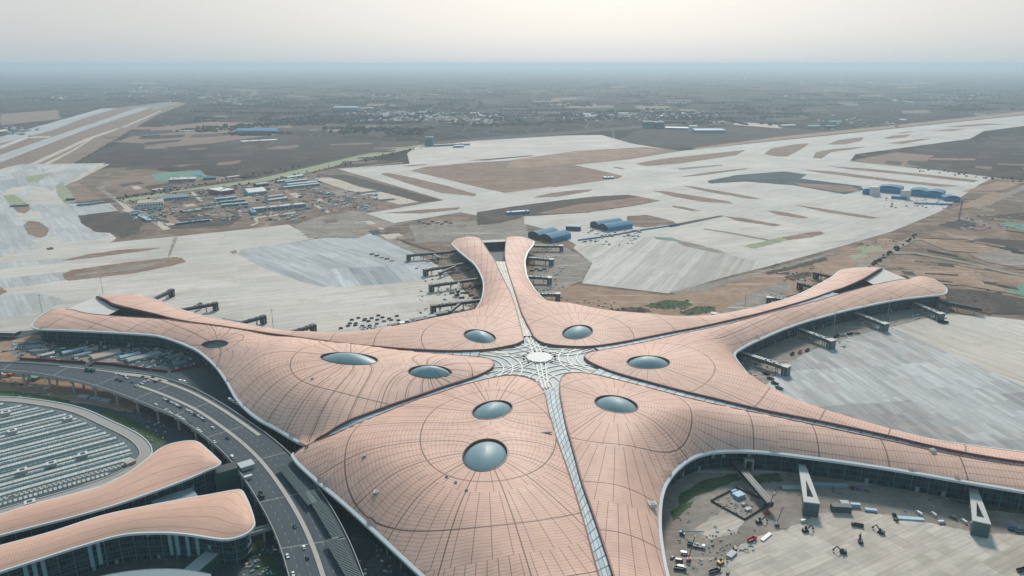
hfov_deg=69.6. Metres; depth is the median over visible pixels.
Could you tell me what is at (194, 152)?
field
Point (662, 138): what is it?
field
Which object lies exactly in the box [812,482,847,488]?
material stack
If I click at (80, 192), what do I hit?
soil
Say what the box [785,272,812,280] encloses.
soil patch
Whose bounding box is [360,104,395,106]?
field
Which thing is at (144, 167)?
field
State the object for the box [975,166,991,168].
field
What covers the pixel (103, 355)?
site shed
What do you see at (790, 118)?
field
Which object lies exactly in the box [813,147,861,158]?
soil island
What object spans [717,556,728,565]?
excavator
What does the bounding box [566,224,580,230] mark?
site building
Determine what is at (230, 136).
field
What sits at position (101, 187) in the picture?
road
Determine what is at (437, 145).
site building
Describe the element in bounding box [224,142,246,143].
field
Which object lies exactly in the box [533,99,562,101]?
field
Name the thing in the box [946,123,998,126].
soil island
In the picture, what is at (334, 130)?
field
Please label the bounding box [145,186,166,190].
site plot ground
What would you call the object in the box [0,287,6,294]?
soil island
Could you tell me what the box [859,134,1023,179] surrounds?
field
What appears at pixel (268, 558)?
lawn
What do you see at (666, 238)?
verge
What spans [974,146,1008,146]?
field
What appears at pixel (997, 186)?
field
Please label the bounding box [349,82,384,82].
field
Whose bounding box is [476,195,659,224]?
soil island
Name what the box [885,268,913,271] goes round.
field
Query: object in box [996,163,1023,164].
field
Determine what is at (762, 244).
soil island
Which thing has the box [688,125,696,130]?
site building
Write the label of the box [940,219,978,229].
field
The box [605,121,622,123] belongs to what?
field
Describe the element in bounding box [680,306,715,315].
grass patch
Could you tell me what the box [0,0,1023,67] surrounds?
sky
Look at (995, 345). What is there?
apron slab
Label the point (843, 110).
field
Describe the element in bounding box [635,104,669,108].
field
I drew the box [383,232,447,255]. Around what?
road
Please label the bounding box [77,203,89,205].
site building
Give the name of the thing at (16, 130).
distant village
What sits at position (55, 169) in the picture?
apron slab
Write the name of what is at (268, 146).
field
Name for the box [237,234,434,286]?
apron slab
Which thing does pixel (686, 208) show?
soil island
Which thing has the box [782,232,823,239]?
soil island
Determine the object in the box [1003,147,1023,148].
field
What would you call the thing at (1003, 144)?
field
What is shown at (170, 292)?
jet bridge
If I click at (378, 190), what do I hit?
site plot ground
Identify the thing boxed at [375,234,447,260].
road
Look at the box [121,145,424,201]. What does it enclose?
road
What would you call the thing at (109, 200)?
verge
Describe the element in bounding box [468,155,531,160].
soil island
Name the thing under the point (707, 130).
site building
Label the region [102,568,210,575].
curved canopy
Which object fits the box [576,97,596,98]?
field
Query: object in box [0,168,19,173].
apron slab
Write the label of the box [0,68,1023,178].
ground
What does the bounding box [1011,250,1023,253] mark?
field
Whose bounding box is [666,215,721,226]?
road
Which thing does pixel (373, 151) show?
field
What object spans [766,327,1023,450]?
apron slab
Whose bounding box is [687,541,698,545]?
truck
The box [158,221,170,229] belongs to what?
pavement
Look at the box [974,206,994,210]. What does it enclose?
field
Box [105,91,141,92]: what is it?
field
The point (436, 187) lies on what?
soil island
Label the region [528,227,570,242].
hangar
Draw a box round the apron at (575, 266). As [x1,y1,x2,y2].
[532,246,591,297]
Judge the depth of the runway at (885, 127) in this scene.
3752.49 m
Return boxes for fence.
[19,357,85,362]
[89,361,167,371]
[171,363,204,371]
[578,224,679,240]
[711,486,765,519]
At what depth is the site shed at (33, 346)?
863.05 m
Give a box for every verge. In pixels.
[55,182,75,202]
[74,122,691,202]
[321,175,437,201]
[654,237,680,240]
[671,253,834,293]
[675,241,724,252]
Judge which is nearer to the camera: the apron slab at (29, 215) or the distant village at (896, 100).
the apron slab at (29, 215)
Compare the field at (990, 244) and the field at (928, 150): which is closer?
the field at (990, 244)
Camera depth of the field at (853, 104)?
6076.84 m
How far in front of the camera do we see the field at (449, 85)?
11450.06 m
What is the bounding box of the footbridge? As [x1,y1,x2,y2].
[250,524,271,542]
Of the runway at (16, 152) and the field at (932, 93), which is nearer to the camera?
the runway at (16, 152)
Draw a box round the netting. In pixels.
[150,170,206,180]
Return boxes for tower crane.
[956,199,975,220]
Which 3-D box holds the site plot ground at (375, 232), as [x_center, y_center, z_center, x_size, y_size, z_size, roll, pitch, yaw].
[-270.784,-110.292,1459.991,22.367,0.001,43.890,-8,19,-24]
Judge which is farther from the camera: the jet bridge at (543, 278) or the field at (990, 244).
the field at (990, 244)
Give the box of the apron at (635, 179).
[340,115,1023,292]
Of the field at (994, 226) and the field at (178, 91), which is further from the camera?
the field at (178, 91)
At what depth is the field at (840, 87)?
10473.61 m
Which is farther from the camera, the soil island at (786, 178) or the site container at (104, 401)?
the soil island at (786, 178)
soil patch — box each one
[765,257,827,274]
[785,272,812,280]
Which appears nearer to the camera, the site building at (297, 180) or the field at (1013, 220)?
the field at (1013, 220)
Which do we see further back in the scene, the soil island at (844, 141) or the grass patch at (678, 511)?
the soil island at (844, 141)
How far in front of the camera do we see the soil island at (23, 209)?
1690.53 m
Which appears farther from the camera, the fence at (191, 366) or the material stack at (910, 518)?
the fence at (191, 366)
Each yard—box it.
[0,330,407,575]
[662,468,1023,575]
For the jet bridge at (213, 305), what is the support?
on the soil ground at (103, 176)
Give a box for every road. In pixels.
[0,361,363,575]
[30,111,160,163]
[44,137,94,163]
[73,164,108,181]
[96,183,168,229]
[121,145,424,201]
[168,237,177,256]
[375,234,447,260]
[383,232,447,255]
[486,127,637,138]
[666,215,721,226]
[703,228,779,242]
[853,186,1023,267]
[885,251,1023,276]
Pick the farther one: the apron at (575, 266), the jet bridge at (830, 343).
the apron at (575, 266)
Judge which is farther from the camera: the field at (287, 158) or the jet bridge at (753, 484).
the field at (287, 158)
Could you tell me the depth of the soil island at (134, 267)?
1202.72 m
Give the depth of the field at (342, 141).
3175.43 m
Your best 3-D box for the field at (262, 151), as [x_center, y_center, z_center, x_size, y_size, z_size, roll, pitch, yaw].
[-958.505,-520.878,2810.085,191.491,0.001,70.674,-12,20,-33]
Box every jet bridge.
[0,330,20,337]
[153,289,174,299]
[180,301,218,311]
[222,314,266,325]
[290,323,316,331]
[406,250,455,261]
[423,262,469,276]
[428,277,481,294]
[430,299,480,314]
[527,257,553,265]
[528,275,551,283]
[533,245,563,251]
[539,292,560,300]
[731,460,774,506]
[739,351,791,375]
[766,296,785,303]
[796,281,814,289]
[796,327,835,349]
[813,271,832,279]
[854,312,889,331]
[912,302,945,320]
[935,299,982,314]
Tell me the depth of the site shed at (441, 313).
976.37 m
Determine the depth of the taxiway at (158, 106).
5929.67 m
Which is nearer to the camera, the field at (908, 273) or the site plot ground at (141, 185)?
the field at (908, 273)
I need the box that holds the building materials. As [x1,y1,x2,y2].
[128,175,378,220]
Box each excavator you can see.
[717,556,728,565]
[755,516,767,523]
[801,525,813,532]
[832,546,846,554]
[858,533,863,544]
[872,525,884,534]
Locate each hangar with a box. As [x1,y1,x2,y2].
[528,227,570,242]
[590,218,632,231]
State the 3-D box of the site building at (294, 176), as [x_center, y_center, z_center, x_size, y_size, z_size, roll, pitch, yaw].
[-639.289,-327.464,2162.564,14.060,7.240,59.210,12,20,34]
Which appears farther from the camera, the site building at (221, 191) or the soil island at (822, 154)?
the soil island at (822, 154)
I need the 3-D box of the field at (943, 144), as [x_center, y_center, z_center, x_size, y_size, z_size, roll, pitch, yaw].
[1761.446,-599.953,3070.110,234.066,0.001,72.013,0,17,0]
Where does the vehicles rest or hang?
on the soil ground at (103, 176)
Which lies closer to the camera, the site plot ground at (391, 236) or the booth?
the booth
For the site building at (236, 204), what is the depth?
1733.65 m
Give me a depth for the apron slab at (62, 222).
1656.69 m
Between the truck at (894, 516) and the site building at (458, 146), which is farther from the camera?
the site building at (458, 146)
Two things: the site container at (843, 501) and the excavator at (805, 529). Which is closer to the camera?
the excavator at (805, 529)
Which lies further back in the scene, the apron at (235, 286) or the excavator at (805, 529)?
the apron at (235, 286)
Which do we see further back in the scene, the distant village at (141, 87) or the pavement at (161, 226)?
the distant village at (141, 87)
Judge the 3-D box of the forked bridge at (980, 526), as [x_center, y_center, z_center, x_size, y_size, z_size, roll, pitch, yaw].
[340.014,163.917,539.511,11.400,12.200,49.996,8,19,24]
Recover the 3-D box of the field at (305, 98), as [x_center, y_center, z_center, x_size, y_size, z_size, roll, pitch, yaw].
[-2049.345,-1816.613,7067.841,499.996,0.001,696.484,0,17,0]
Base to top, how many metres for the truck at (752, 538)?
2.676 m
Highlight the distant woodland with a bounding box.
[0,71,1023,135]
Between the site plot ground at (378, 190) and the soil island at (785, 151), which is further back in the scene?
the soil island at (785, 151)
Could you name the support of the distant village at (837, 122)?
on the ground at (440, 131)
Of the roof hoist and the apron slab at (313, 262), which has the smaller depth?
the roof hoist
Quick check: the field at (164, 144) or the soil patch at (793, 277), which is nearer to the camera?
the soil patch at (793, 277)
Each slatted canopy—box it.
[277,464,316,507]
[305,490,342,539]
[325,536,361,575]
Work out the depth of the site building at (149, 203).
1716.67 m
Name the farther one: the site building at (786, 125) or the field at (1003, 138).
the site building at (786, 125)
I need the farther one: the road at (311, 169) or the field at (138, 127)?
the field at (138, 127)
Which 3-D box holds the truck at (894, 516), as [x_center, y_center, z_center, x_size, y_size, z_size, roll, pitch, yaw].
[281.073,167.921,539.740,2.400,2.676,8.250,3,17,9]
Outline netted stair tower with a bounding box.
[213,461,241,492]
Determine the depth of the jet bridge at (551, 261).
1222.61 m
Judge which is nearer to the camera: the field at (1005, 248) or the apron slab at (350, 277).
the apron slab at (350, 277)
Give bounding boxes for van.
[675,557,682,562]
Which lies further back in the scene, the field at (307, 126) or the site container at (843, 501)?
the field at (307, 126)
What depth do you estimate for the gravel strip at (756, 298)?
1059.03 m
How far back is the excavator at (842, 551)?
501.01 m
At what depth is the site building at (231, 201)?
1771.39 m
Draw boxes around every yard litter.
[0,379,391,575]
[12,341,199,370]
[359,248,563,330]
[580,197,1023,245]
[678,481,1011,574]
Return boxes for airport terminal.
[31,236,1023,575]
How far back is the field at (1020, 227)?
1520.85 m
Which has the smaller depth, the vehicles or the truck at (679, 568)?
the truck at (679, 568)
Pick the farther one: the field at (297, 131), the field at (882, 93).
the field at (882, 93)
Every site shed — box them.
[17,342,41,346]
[25,344,45,349]
[31,348,49,352]
[40,351,54,357]
[61,346,87,355]
[73,351,91,357]
[83,346,97,351]
[89,348,121,360]
[118,351,140,359]
[125,350,161,362]
[164,349,173,353]
[168,352,183,358]
[172,359,186,365]
[387,323,400,325]
[410,316,427,320]
[425,314,436,318]
[433,310,448,316]
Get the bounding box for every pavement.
[71,351,121,361]
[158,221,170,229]
[251,212,293,225]
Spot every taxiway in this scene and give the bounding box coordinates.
[0,136,50,148]
[143,101,177,109]
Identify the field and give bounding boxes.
[0,94,23,97]
[0,110,60,124]
[9,88,44,89]
[75,134,399,175]
[91,85,132,88]
[103,136,132,137]
[104,162,137,165]
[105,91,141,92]
[114,127,163,128]
[120,122,357,145]
[124,164,165,169]
[129,133,159,135]
[131,82,161,83]
[138,129,180,133]
[139,134,184,138]
[144,78,170,79]
[144,140,180,143]
[144,143,184,145]
[144,144,183,148]
[166,89,190,92]
[166,143,215,148]
[175,149,212,154]
[189,133,228,137]
[200,73,237,74]
[207,152,254,156]
[214,144,234,145]
[216,160,240,164]
[220,135,238,137]
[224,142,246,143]
[233,89,258,90]
[238,149,281,152]
[255,73,279,74]
[263,144,276,147]
[267,145,298,148]
[270,140,288,143]
[272,110,294,111]
[273,157,298,159]
[278,91,313,92]
[279,97,316,100]
[281,128,314,133]
[282,116,305,118]
[291,125,328,128]
[297,112,330,114]
[300,154,349,156]
[302,151,339,154]
[306,158,319,160]
[313,177,417,204]
[322,125,352,128]
[325,140,364,141]
[326,93,352,95]
[326,129,374,131]
[326,148,359,148]
[331,143,371,144]
[338,122,360,124]
[341,161,386,163]
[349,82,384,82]
[352,160,376,163]
[358,150,384,151]
[359,162,403,166]
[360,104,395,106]
[365,121,396,125]
[367,131,382,133]
[374,146,419,148]
[379,141,418,144]
[381,111,416,114]
[406,118,443,122]
[439,84,458,85]
[443,118,474,122]
[472,78,493,79]
[475,100,504,102]
[476,109,511,112]
[497,110,525,114]
[508,78,525,79]
[511,108,527,111]
[529,90,546,91]
[531,112,560,113]
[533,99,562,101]
[552,97,576,99]
[565,104,602,107]
[573,74,604,75]
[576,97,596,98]
[579,89,614,91]
[598,105,613,107]
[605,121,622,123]
[615,77,648,77]
[620,126,827,148]
[630,75,665,75]
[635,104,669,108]
[679,109,696,110]
[708,122,734,124]
[711,97,726,99]
[725,99,754,101]
[733,122,785,127]
[738,118,774,119]
[749,87,772,89]
[768,116,803,119]
[787,115,808,117]
[799,90,818,91]
[802,108,828,111]
[809,87,836,89]
[825,86,850,88]
[833,109,857,111]
[834,90,871,92]
[838,100,855,102]
[839,103,859,105]
[849,253,868,260]
[856,106,884,109]
[856,152,933,164]
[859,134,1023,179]
[859,245,883,252]
[868,92,886,94]
[871,257,1023,294]
[878,263,897,267]
[880,259,895,263]
[885,161,902,164]
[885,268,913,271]
[890,259,928,265]
[897,198,1023,240]
[901,110,930,112]
[901,271,915,275]
[907,160,951,166]
[909,113,943,115]
[909,167,940,168]
[913,253,968,260]
[914,148,940,151]
[914,260,954,266]
[916,102,957,105]
[920,238,1003,252]
[922,93,943,94]
[924,74,964,75]
[924,99,964,102]
[925,273,958,275]
[927,249,957,256]
[928,143,956,144]
[930,158,975,159]
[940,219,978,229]
[940,282,957,284]
[945,169,992,170]
[945,288,1023,313]
[948,192,1009,210]
[948,233,974,240]
[952,141,979,142]
[958,264,985,269]
[960,217,982,222]
[963,181,1023,191]
[967,112,984,114]
[967,238,1023,249]
[968,226,999,230]
[970,249,1023,266]
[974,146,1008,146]
[974,156,992,158]
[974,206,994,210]
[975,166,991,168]
[975,241,1004,246]
[977,235,1007,237]
[979,81,1008,82]
[980,274,998,279]
[981,212,1023,221]
[982,280,1018,289]
[983,110,1015,114]
[983,141,1023,147]
[983,223,1012,230]
[984,217,1021,221]
[991,136,1015,139]
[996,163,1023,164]
[996,282,1015,286]
[998,166,1023,169]
[998,246,1018,250]
[999,194,1014,197]
[999,223,1023,230]
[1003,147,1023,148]
[1004,284,1023,295]
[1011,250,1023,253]
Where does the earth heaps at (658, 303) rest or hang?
on the soil ground at (103, 176)
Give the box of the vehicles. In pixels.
[742,293,947,375]
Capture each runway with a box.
[0,102,185,167]
[0,107,148,161]
[0,108,115,142]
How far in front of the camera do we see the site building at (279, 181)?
2077.45 m
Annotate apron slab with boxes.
[0,164,114,256]
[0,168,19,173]
[0,185,31,195]
[0,258,63,268]
[0,272,64,287]
[0,293,69,317]
[14,211,41,219]
[32,236,62,246]
[43,166,70,172]
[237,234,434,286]
[329,265,424,287]
[410,136,621,161]
[524,206,715,227]
[576,236,766,292]
[672,215,861,256]
[695,509,744,539]
[716,511,1023,575]
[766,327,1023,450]
[891,314,1023,386]
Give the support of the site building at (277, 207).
on the soil ground at (103, 176)
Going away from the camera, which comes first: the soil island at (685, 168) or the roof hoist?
the roof hoist
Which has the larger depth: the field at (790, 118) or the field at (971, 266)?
the field at (790, 118)
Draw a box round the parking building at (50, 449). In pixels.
[0,396,152,513]
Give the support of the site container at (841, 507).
on the yard at (886, 500)
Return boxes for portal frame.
[743,457,754,471]
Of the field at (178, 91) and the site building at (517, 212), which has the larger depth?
the field at (178, 91)
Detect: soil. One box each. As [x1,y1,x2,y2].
[0,335,54,360]
[0,376,144,411]
[66,181,100,201]
[78,211,144,237]
[109,174,155,191]
[164,211,241,228]
[293,188,357,210]
[294,211,395,237]
[409,220,529,242]
[545,238,900,315]
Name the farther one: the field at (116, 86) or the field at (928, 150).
the field at (116, 86)
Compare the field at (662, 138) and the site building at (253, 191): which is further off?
the field at (662, 138)
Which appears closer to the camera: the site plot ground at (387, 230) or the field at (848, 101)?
the site plot ground at (387, 230)
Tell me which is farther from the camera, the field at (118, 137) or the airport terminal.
the field at (118, 137)
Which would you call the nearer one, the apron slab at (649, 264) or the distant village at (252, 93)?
the apron slab at (649, 264)
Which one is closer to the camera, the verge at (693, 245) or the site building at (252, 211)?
the verge at (693, 245)
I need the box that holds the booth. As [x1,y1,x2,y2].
[237,459,254,470]
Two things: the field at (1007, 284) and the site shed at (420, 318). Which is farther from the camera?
the field at (1007, 284)
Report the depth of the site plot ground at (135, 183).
2057.57 m
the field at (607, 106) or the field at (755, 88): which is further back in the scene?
the field at (755, 88)
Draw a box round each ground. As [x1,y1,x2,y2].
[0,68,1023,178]
[77,160,1023,318]
[126,182,144,187]
[133,182,165,186]
[143,182,184,186]
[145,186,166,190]
[166,189,204,193]
[166,219,179,222]
[179,206,199,208]
[188,194,211,197]
[199,203,215,206]
[206,211,235,217]
[224,194,247,197]
[236,197,253,201]
[302,209,325,211]
[322,218,339,222]
[331,190,353,194]
[333,199,355,203]
[353,229,365,233]
[356,222,368,225]
[358,188,396,193]
[365,227,381,230]
[368,230,382,234]
[369,224,384,227]
[380,228,394,232]
[381,233,402,238]
[615,307,650,312]
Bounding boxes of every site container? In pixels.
[27,375,39,380]
[77,394,89,399]
[89,396,101,401]
[99,398,112,403]
[244,474,252,479]
[732,490,744,499]
[830,502,852,513]
[839,500,849,503]
[850,502,860,507]
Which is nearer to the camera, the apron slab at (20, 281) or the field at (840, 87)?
the apron slab at (20, 281)
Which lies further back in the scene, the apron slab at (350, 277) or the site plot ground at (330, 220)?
the site plot ground at (330, 220)
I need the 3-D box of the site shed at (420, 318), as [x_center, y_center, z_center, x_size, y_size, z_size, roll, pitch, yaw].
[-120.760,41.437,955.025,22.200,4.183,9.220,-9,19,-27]
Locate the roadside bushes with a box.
[116,147,1022,266]
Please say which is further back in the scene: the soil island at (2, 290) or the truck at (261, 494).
the soil island at (2, 290)
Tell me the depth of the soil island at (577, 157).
2628.74 m
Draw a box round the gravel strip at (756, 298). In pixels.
[723,281,793,312]
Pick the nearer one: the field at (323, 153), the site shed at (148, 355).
the site shed at (148, 355)
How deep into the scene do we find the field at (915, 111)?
5181.95 m
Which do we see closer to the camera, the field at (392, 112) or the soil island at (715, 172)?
the soil island at (715, 172)
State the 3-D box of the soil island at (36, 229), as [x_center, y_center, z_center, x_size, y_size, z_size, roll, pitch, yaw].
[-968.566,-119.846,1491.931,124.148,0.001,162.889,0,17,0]
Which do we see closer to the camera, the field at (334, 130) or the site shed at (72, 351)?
the site shed at (72, 351)
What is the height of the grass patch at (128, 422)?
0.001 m
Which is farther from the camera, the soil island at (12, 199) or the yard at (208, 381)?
the soil island at (12, 199)
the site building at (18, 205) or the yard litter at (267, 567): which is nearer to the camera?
the yard litter at (267, 567)
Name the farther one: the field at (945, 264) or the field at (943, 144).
the field at (943, 144)
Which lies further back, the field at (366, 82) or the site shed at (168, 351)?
the field at (366, 82)
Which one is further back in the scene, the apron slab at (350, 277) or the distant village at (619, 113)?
the distant village at (619, 113)
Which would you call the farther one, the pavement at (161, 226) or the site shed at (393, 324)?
the pavement at (161, 226)
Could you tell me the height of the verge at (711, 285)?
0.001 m
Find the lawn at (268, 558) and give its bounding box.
[251,539,277,575]
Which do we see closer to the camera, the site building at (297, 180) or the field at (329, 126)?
the site building at (297, 180)
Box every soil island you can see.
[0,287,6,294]
[4,195,29,209]
[14,206,29,212]
[23,221,48,237]
[26,173,50,181]
[61,248,156,260]
[63,257,185,280]
[74,261,165,275]
[382,173,475,195]
[389,207,459,213]
[412,147,678,192]
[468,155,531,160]
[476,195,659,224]
[506,148,662,167]
[533,189,592,197]
[537,197,657,213]
[627,215,675,227]
[636,150,744,165]
[655,191,732,203]
[672,205,699,210]
[678,164,722,169]
[682,168,746,176]
[685,186,760,198]
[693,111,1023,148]
[708,171,862,193]
[725,216,778,225]
[745,233,802,248]
[764,143,808,156]
[767,210,807,218]
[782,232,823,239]
[796,183,859,191]
[797,205,877,218]
[800,169,955,186]
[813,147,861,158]
[828,137,863,144]
[830,166,977,181]
[886,134,910,138]
[892,139,927,143]
[937,129,961,130]
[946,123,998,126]
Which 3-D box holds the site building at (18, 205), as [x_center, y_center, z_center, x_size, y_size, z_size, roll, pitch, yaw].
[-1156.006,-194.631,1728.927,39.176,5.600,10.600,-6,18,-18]
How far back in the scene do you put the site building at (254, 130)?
3544.49 m
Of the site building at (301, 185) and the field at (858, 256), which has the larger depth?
the site building at (301, 185)
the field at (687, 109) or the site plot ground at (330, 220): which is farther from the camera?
the field at (687, 109)
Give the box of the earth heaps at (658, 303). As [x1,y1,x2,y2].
[566,240,1000,313]
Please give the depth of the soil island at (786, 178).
2109.23 m
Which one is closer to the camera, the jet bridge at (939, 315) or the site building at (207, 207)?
the jet bridge at (939, 315)
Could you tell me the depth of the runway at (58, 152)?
3056.71 m
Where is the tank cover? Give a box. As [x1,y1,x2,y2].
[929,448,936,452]
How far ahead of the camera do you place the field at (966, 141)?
3175.23 m
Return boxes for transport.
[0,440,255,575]
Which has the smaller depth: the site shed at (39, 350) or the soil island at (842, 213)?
the site shed at (39, 350)
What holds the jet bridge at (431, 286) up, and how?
on the soil ground at (103, 176)
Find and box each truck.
[258,491,264,497]
[674,565,685,570]
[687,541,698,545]
[693,543,704,548]
[709,566,720,573]
[747,535,756,542]
[851,521,863,527]
[892,512,898,520]
[1007,526,1020,530]
[1014,528,1023,532]
[1016,566,1023,572]
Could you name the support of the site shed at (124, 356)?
on the soil ground at (103, 176)
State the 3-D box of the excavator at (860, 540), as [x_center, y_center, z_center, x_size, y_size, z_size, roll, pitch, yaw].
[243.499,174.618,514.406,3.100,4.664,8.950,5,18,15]
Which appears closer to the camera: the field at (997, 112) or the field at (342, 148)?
the field at (342, 148)
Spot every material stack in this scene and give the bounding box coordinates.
[726,549,736,558]
[760,532,771,541]
[781,485,809,489]
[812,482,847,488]
[864,507,876,512]
[897,516,924,520]
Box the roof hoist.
[647,501,657,507]
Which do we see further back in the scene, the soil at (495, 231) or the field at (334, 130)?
the field at (334, 130)
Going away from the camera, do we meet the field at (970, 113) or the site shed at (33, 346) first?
the site shed at (33, 346)
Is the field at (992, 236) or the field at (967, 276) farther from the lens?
the field at (992, 236)
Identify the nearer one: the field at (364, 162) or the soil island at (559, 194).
the soil island at (559, 194)
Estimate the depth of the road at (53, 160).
2749.15 m
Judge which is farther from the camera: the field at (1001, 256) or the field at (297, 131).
the field at (297, 131)
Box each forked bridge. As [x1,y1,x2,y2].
[798,464,819,517]
[968,488,990,538]
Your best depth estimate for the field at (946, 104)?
6231.47 m
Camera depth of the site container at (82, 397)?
732.49 m
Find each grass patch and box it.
[0,391,69,402]
[58,343,121,348]
[97,410,165,446]
[644,300,692,308]
[671,501,693,520]
[678,474,741,503]
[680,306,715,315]
[752,473,783,483]
[954,500,1023,513]
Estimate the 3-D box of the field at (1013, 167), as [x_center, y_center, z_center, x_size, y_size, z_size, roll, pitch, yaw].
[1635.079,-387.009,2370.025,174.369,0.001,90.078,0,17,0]
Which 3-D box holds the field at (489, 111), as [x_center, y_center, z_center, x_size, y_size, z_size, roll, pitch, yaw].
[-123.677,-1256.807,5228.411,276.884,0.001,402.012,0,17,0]
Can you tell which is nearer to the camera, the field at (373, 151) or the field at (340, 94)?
the field at (373, 151)
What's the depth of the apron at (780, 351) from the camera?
894.73 m
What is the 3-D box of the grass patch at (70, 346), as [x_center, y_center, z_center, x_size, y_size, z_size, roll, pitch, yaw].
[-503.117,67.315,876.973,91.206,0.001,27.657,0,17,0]
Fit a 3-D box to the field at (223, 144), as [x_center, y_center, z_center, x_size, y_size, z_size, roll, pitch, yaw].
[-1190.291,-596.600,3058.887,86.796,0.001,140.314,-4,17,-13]
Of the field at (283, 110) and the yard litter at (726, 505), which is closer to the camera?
the yard litter at (726, 505)
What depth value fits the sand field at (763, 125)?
4002.31 m
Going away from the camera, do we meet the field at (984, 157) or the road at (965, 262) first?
the road at (965, 262)
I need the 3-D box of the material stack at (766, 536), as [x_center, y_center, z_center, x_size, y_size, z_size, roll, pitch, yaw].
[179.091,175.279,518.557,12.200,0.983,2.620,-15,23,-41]
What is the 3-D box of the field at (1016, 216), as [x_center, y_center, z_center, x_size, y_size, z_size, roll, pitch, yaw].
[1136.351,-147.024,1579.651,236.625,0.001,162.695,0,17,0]
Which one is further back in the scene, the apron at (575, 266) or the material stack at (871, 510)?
the apron at (575, 266)
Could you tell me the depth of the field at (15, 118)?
4601.37 m
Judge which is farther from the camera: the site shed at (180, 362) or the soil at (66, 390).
the site shed at (180, 362)
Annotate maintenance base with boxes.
[862,184,960,205]
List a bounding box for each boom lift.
[679,530,703,535]
[686,535,696,561]
[764,493,774,514]
[775,506,783,526]
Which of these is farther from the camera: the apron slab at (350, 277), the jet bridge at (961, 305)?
the apron slab at (350, 277)
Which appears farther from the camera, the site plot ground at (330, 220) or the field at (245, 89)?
the field at (245, 89)
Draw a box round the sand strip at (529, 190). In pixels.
[503,187,555,193]
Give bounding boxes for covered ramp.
[183,551,221,574]
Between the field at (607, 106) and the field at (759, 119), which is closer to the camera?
the field at (759, 119)
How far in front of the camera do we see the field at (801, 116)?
4689.01 m
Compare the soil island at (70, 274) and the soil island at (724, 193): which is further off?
the soil island at (724, 193)
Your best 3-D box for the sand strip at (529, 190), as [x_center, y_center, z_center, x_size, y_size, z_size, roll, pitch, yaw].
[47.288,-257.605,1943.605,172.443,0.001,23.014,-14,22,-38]
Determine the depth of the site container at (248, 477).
564.68 m
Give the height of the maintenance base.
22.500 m
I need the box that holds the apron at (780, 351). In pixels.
[739,307,1023,383]
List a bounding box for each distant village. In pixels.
[0,125,38,136]
[32,95,72,99]
[86,89,211,96]
[129,85,183,92]
[187,94,276,99]
[211,97,273,105]
[241,90,263,95]
[341,108,438,119]
[355,92,423,98]
[360,111,544,121]
[443,115,506,124]
[524,112,661,120]
[628,110,717,119]
[817,115,908,129]
[884,98,952,104]
[927,93,997,99]
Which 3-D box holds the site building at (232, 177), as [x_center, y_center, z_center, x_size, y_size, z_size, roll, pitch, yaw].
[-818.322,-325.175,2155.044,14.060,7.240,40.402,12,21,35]
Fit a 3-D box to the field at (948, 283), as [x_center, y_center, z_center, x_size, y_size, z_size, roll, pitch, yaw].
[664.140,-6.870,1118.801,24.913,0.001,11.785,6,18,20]
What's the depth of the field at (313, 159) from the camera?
2576.91 m
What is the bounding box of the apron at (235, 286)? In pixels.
[0,163,471,331]
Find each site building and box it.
[9,203,29,206]
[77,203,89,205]
[90,201,104,204]
[137,198,163,207]
[138,215,151,221]
[158,194,187,200]
[169,177,196,182]
[175,219,209,224]
[183,208,201,212]
[200,206,213,209]
[203,176,215,179]
[208,187,234,195]
[213,196,235,200]
[218,198,244,203]
[221,202,247,206]
[225,175,239,178]
[236,128,280,132]
[240,139,277,141]
[242,187,266,195]
[249,208,256,214]
[252,203,305,211]
[253,182,268,186]
[266,194,283,198]
[266,196,287,201]
[275,178,293,182]
[282,182,319,188]
[284,178,307,182]
[285,174,303,178]
[286,180,317,185]
[333,106,358,109]
[425,136,433,145]
[433,143,469,146]
[453,145,463,147]
[506,210,529,214]
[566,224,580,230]
[603,176,613,178]
[642,121,652,127]
[653,121,663,127]
[665,127,687,129]
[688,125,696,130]
[692,128,724,132]
[778,124,795,127]
[806,125,819,127]
[824,125,835,128]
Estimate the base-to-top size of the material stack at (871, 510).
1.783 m
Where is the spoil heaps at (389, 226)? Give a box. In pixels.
[237,197,470,242]
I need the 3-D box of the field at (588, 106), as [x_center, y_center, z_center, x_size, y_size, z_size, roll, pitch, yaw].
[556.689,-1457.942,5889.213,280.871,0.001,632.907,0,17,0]
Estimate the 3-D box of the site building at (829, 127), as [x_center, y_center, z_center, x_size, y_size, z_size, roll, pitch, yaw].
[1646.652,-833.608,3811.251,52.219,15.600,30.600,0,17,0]
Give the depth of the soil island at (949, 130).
3696.52 m

